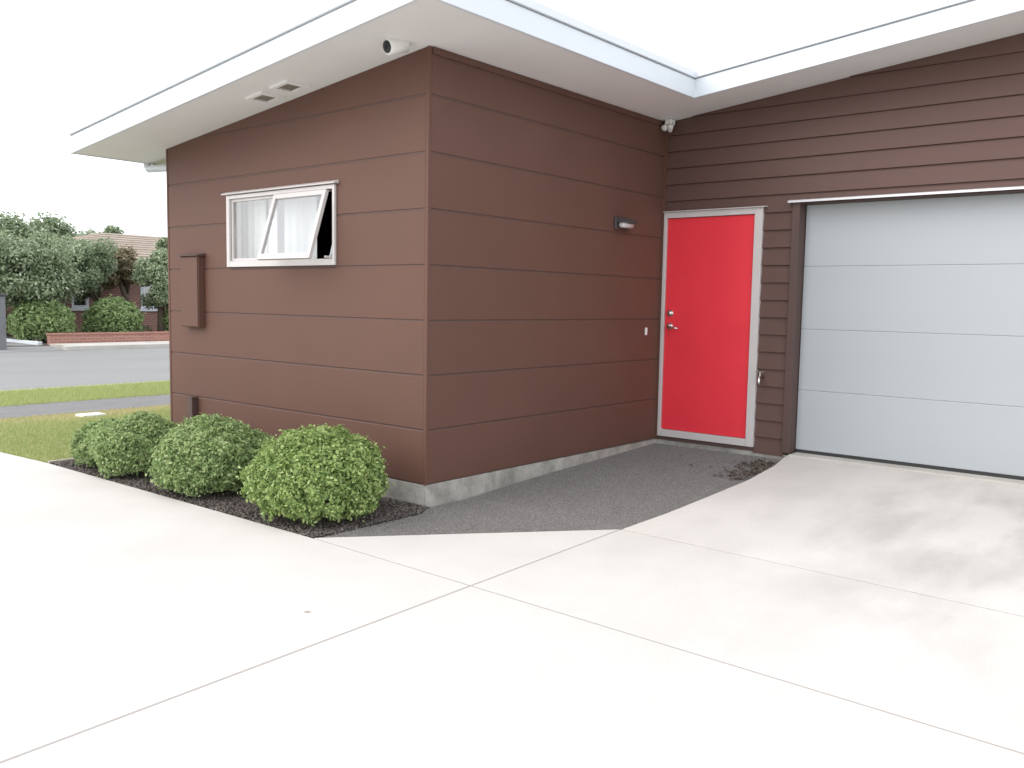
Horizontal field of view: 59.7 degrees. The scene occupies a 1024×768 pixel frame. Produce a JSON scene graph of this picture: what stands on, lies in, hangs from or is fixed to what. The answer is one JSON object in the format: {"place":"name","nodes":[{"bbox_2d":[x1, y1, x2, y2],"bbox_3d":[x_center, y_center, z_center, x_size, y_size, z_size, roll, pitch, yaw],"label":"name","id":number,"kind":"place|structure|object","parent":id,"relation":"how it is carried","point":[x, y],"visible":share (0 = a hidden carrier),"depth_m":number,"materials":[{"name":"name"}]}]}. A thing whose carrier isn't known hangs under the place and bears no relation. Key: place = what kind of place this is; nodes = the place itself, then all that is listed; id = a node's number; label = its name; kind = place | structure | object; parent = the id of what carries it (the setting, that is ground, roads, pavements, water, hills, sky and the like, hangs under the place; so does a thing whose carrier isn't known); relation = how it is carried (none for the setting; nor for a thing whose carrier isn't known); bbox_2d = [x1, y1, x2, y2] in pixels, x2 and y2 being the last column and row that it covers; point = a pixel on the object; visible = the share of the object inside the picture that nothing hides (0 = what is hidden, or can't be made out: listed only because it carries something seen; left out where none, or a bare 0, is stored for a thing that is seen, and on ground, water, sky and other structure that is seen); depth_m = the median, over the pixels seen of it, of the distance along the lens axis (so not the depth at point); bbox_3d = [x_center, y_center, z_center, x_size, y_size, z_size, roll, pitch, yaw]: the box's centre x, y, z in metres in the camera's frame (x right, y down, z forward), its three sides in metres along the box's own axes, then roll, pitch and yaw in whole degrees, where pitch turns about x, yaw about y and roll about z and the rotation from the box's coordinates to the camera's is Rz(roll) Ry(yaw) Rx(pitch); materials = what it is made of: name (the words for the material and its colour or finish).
{"place":"outdoors","nodes":[
{"label":"outdoors","id":0,"kind":"place"},
{"bbox_2d":[6,335,49,346],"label":"garden ground","id":1,"kind":"structure","parent":0,"point":[44,343],"depth_m":27.03,"materials":[{"name":"grey concrete"}]},
{"bbox_2d":[6,338,42,344],"bbox_3d":[-15.109,-1.267,27.056,3.700,0.190,0.140,5,7,40],"label":"kerb edging","id":2,"kind":"object","parent":1,"relation":"on","point":[25,341],"visible":0.56,"depth_m":26.39,"materials":[{"name":"white concrete"}]},
{"bbox_2d":[0,210,78,240],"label":"tree","id":3,"kind":"object","parent":1,"relation":"on","point":[21,228],"visible":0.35,"depth_m":42.88,"materials":[{"name":"green plant"}]},
{"bbox_2d":[6,298,78,341],"bbox_3d":[-14.432,-1.973,27.485,2.057,1.429,2.119,5,7,40],"label":"garden shrub","id":4,"kind":"object","parent":1,"relation":"on","point":[37,319],"visible":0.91,"depth_m":26.87,"materials":[{"name":"green plant"}]},
{"bbox_2d":[0,228,86,340],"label":"tree","id":5,"kind":"object","parent":1,"relation":"on","point":[33,269],"visible":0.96,"depth_m":27.05,"materials":[{"name":"green plant"}]},
{"bbox_2d":[58,235,118,301],"bbox_3d":[-14.392,-3.188,29.988,2.446,3.560,2.280,5,7,40],"label":"tree","id":6,"kind":"object","parent":1,"relation":"on","point":[96,269],"visible":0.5,"depth_m":29.56,"materials":[{"name":"green plant"}]},
{"bbox_2d":[74,225,123,235],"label":"tree","id":7,"kind":"object","parent":1,"relation":"on","point":[113,229],"visible":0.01,"depth_m":47.59,"materials":[{"name":"green plant"}]},
{"bbox_2d":[45,331,168,344],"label":"garden wall","id":8,"kind":"structure","parent":1,"relation":"on","point":[94,337],"depth_m":27.06,"materials":[{"name":"brick"}]},
{"bbox_2d":[80,294,145,332],"bbox_3d":[-13.112,-2.187,29.377,2.021,1.555,1.959,5,7,40],"label":"garden shrub","id":9,"kind":"object","parent":1,"relation":"on","point":[113,314],"visible":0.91,"depth_m":28.86,"materials":[{"name":"green plant"}]},
{"bbox_2d":[102,245,137,302],"bbox_3d":[-14.188,-3.272,31.797,1.532,3.373,2.134,5,7,40],"label":"tree","id":10,"kind":"object","parent":1,"relation":"on","point":[123,273],"visible":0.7,"depth_m":31.66,"materials":[{"name":"brown plant"}]},
{"bbox_2d":[141,325,153,331],"bbox_3d":[-12.488,-1.748,30.250,0.674,0.540,0.675,5,7,40],"label":"garden shrub","id":11,"kind":"object","parent":1,"relation":"on","point":[147,328],"visible":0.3,"depth_m":30.11,"materials":[{"name":"green plant"}]},
{"bbox_2d":[130,249,168,331],"bbox_3d":[-12.048,-3.039,30.535,1.746,3.249,1.583,4,6,29],"label":"tree","id":12,"kind":"object","parent":1,"relation":"on","point":[152,271],"visible":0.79,"depth_m":30.10,"materials":[{"name":"green plant"}]},
{"bbox_2d":[152,237,168,307],"bbox_3d":[-12.843,-3.599,33.348,1.218,3.801,1.190,5,7,40],"label":"tree","id":13,"kind":"object","parent":1,"relation":"on","point":[161,243],"visible":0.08,"depth_m":32.99,"materials":[{"name":"green plant"}]},
{"bbox_2d":[161,308,168,330],"bbox_3d":[-11.493,-2.233,30.960,1.289,1.411,1.249,5,7,40],"label":"garden shrub","id":14,"kind":"object","parent":1,"relation":"on","point":[166,319],"visible":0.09,"depth_m":30.61,"materials":[{"name":"green plant"}]},
{"bbox_2d":[0,342,65,352],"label":"driveway crossing","id":15,"kind":"object","parent":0,"point":[30,349],"visible":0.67,"depth_m":24.57,"materials":[{"name":"grey concrete"}]},
{"bbox_2d":[0,294,6,349],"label":"gate pillar","id":16,"kind":"structure","parent":15,"relation":"on","point":[3,342],"depth_m":23.86,"materials":[{"name":"grey concrete"}]},
{"bbox_2d":[0,348,169,389],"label":"road","id":17,"kind":"structure","parent":0,"point":[29,370],"depth_m":18.85,"materials":[{"name":"grey asphalt"}]},
{"bbox_2d":[0,380,169,406],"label":"verge grass","id":18,"kind":"structure","parent":0,"point":[62,394],"depth_m":12.92,"materials":[{"name":"green plant"}]},
{"bbox_2d":[0,394,169,418],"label":"footpath","id":19,"kind":"structure","parent":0,"point":[20,411],"depth_m":11.50,"materials":[{"name":"concrete"}]},
{"bbox_2d":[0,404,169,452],"bbox_3d":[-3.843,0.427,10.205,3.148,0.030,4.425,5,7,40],"label":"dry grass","id":20,"kind":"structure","parent":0,"point":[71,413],"depth_m":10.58,"materials":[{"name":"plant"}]},
{"bbox_2d":[0,404,170,462],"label":"lawn","id":21,"kind":"structure","parent":0,"point":[59,433],"depth_m":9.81,"materials":[{"name":"green plant"}]},
{"bbox_2d":[48,458,73,463],"bbox_3d":[-3.603,0.705,8.015,0.035,0.162,1.080,5,7,40],"label":"timber edging","id":22,"kind":"object","parent":21,"relation":"on","point":[59,460],"visible":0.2,"depth_m":7.66,"materials":[{"name":"beige wood"}]},
{"bbox_2d":[75,412,105,417],"bbox_3d":[-5.008,0.413,10.603,0.200,0.120,0.280,5,7,40],"label":"utility cover","id":23,"kind":"object","parent":21,"relation":"on","point":[93,414],"visible":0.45,"depth_m":10.54,"materials":[{"name":"white plastic"}]},
{"bbox_2d":[6,233,165,334],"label":"brick house","id":24,"kind":"structure","parent":0,"point":[143,246],"depth_m":34.07,"materials":[{"name":"brown brick"}]},
{"bbox_2d":[70,296,88,310],"bbox_3d":[-15.432,-3.221,31.856,0.130,1.210,0.770,5,7,40],"label":"window","id":25,"kind":"structure","parent":24,"relation":"in","point":[74,307],"depth_m":31.86,"materials":[{"name":"white glass"}]},
{"bbox_2d":[140,287,157,310],"bbox_3d":[-13.725,-3.374,33.898,0.130,1.220,0.980,5,7,40],"label":"window","id":26,"kind":"structure","parent":24,"relation":"in","point":[141,288],"depth_m":33.67,"materials":[{"name":"white glass"}]},
{"bbox_2d":[49,341,168,348],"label":"footpath","id":27,"kind":"structure","parent":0,"point":[58,345],"depth_m":26.29,"materials":[{"name":"concrete"}]},
{"bbox_2d":[0,0,938,236],"label":"sky","id":28,"kind":"structure","parent":0,"point":[64,64],"materials":[{"name":"white"}]},
{"bbox_2d":[0,452,1023,767],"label":"driveway","id":29,"kind":"structure","parent":0,"point":[802,610],"depth_m":3.86,"materials":[{"name":"concrete"}]},
{"bbox_2d":[319,443,780,537],"bbox_3d":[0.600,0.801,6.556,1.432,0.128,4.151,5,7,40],"label":"gravel","id":30,"kind":"structure","parent":0,"point":[667,469],"depth_m":6.55,"materials":[{"name":"grey gravel"}]},
{"bbox_2d":[690,458,774,479],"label":"dry leaves","id":31,"kind":"object","parent":30,"relation":"on","point":[766,465],"visible":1,"depth_m":7.36,"materials":[{"name":"brown plant"}]},
{"label":"ground","id":32,"kind":"structure","parent":0,"visible":0},
{"bbox_2d":[17,381,165,389],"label":"kerb","id":33,"kind":"structure","parent":32,"relation":"on","point":[88,385],"depth_m":14.12,"materials":[{"name":"concrete"}]},
{"bbox_2d":[62,343,168,350],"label":"kerb","id":34,"kind":"structure","parent":32,"relation":"on","point":[114,346],"depth_m":25.47,"materials":[{"name":"concrete"}]},
{"bbox_2d":[50,460,430,538],"bbox_3d":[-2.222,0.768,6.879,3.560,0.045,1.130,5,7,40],"label":"bark mulch","id":35,"kind":"object","parent":32,"relation":"on","point":[215,500],"visible":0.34,"depth_m":6.14,"materials":[{"name":"brown wood"}]},
{"bbox_2d":[69,416,122,466],"bbox_3d":[-3.397,0.500,7.569,0.679,0.445,0.696,5,7,40],"label":"round shrub","id":36,"kind":"object","parent":35,"relation":"on","point":[79,443],"visible":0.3,"depth_m":7.37,"materials":[{"name":"green plant"}]},
{"bbox_2d":[86,410,178,479],"bbox_3d":[-2.983,0.486,7.237,0.855,0.551,0.863,5,7,40],"label":"round shrub","id":37,"kind":"object","parent":35,"relation":"on","point":[137,435],"visible":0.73,"depth_m":6.95,"materials":[{"name":"green plant"}]},
{"bbox_2d":[145,412,273,496],"bbox_3d":[-2.197,0.520,6.610,0.956,0.624,0.967,5,7,40],"label":"round shrub","id":38,"kind":"object","parent":35,"relation":"on","point":[200,452],"visible":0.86,"depth_m":6.32,"materials":[{"name":"green plant"}]},
{"bbox_2d":[235,423,394,525],"bbox_3d":[-1.282,0.585,5.931,1.018,0.653,1.017,5,7,40],"label":"round shrub","id":39,"kind":"object","parent":35,"relation":"on","point":[323,464],"visible":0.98,"depth_m":5.63,"materials":[{"name":"green plant"}]},
{"bbox_2d":[66,0,1023,507],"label":"house","id":40,"kind":"structure","parent":32,"relation":"on","point":[434,272],"depth_m":7.06,"materials":[{"name":"brown paint"}]},
{"bbox_2d":[176,253,205,327],"bbox_3d":[-2.845,-0.831,7.911,0.340,0.650,0.084,5,7,40],"label":"meter box","id":41,"kind":"object","parent":40,"relation":"attached to","point":[192,293],"visible":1,"depth_m":7.86,"materials":[{"name":"brown paint"}]},
{"bbox_2d":[180,257,197,326],"bbox_3d":[-2.856,-0.815,7.893,0.273,0.606,0.008,5,7,40],"label":"door panel","id":42,"kind":"structure","parent":41,"relation":"in","point":[188,265],"depth_m":7.88,"materials":[{"name":"brown paint"}]},
{"bbox_2d":[186,396,197,419],"bbox_3d":[-2.884,0.393,8.050,0.092,0.562,0.065,5,7,40],"label":"conduit cover","id":43,"kind":"object","parent":40,"relation":"attached to","point":[192,405],"visible":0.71,"depth_m":8.01,"materials":[{"name":"brown plastic"}]},
{"bbox_2d":[245,91,284,104],"bbox_3d":[-1.884,-2.183,6.804,0.210,0.040,0.210,5,7,40],"label":"soffit vent","id":44,"kind":"object","parent":40,"relation":"attached to","point":[263,97],"visible":1,"depth_m":6.80,"materials":[{"name":"paint"}]},
{"bbox_2d":[221,180,338,266],"bbox_3d":[-1.908,-1.239,7.160,1.625,0.750,0.416,5,7,40],"label":"window","id":45,"kind":"structure","parent":40,"relation":"in","point":[292,226],"depth_m":7.23,"materials":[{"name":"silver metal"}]},
{"bbox_2d":[269,80,309,93],"bbox_3d":[-1.640,-2.193,6.586,0.210,0.040,0.210,5,7,40],"label":"soffit vent","id":46,"kind":"object","parent":40,"relation":"attached to","point":[289,86],"visible":1,"depth_m":6.58,"materials":[{"name":"paint"}]},
{"bbox_2d":[382,38,409,54],"bbox_3d":[-0.756,-2.217,5.847,0.110,0.142,0.188,6,7,44],"label":"security camera","id":47,"kind":"object","parent":40,"relation":"attached to","point":[390,46],"visible":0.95,"depth_m":5.80,"materials":[{"name":"white plastic"}]},
{"bbox_2d":[614,217,636,230],"bbox_3d":[1.000,-1.404,7.815,0.111,0.110,0.220,5,7,40],"label":"wall light","id":48,"kind":"object","parent":40,"relation":"attached to","point":[624,224],"visible":1,"depth_m":7.76,"materials":[{"name":"grey metal"}]},
{"bbox_2d":[661,119,674,131],"bbox_3d":[1.444,-2.376,8.204,0.122,0.117,0.115,5,7,40],"label":"sensor light","id":49,"kind":"object","parent":40,"relation":"attached to","point":[669,124],"visible":1,"depth_m":8.18,"materials":[{"name":"white plastic"}]},
{"bbox_2d":[657,206,767,450],"bbox_3d":[1.822,-0.513,8.171,1.010,2.156,0.161,5,7,40],"label":"entry door","id":50,"kind":"structure","parent":40,"relation":"in","point":[712,268],"depth_m":8.15,"materials":[{"name":"red metal"}]},
{"bbox_2d":[756,371,763,384],"bbox_3d":[2.179,-0.055,7.823,0.066,0.115,0.131,5,7,40],"label":"garden tap","id":51,"kind":"object","parent":40,"relation":"attached to","point":[760,376],"visible":1,"depth_m":7.79,"materials":[{"name":"silver metal"}]},
{"bbox_2d":[781,186,1023,479],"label":"garage door","id":52,"kind":"structure","parent":40,"relation":"in","point":[905,338],"depth_m":7.15,"materials":[{"name":"grey metal"}]}
]}

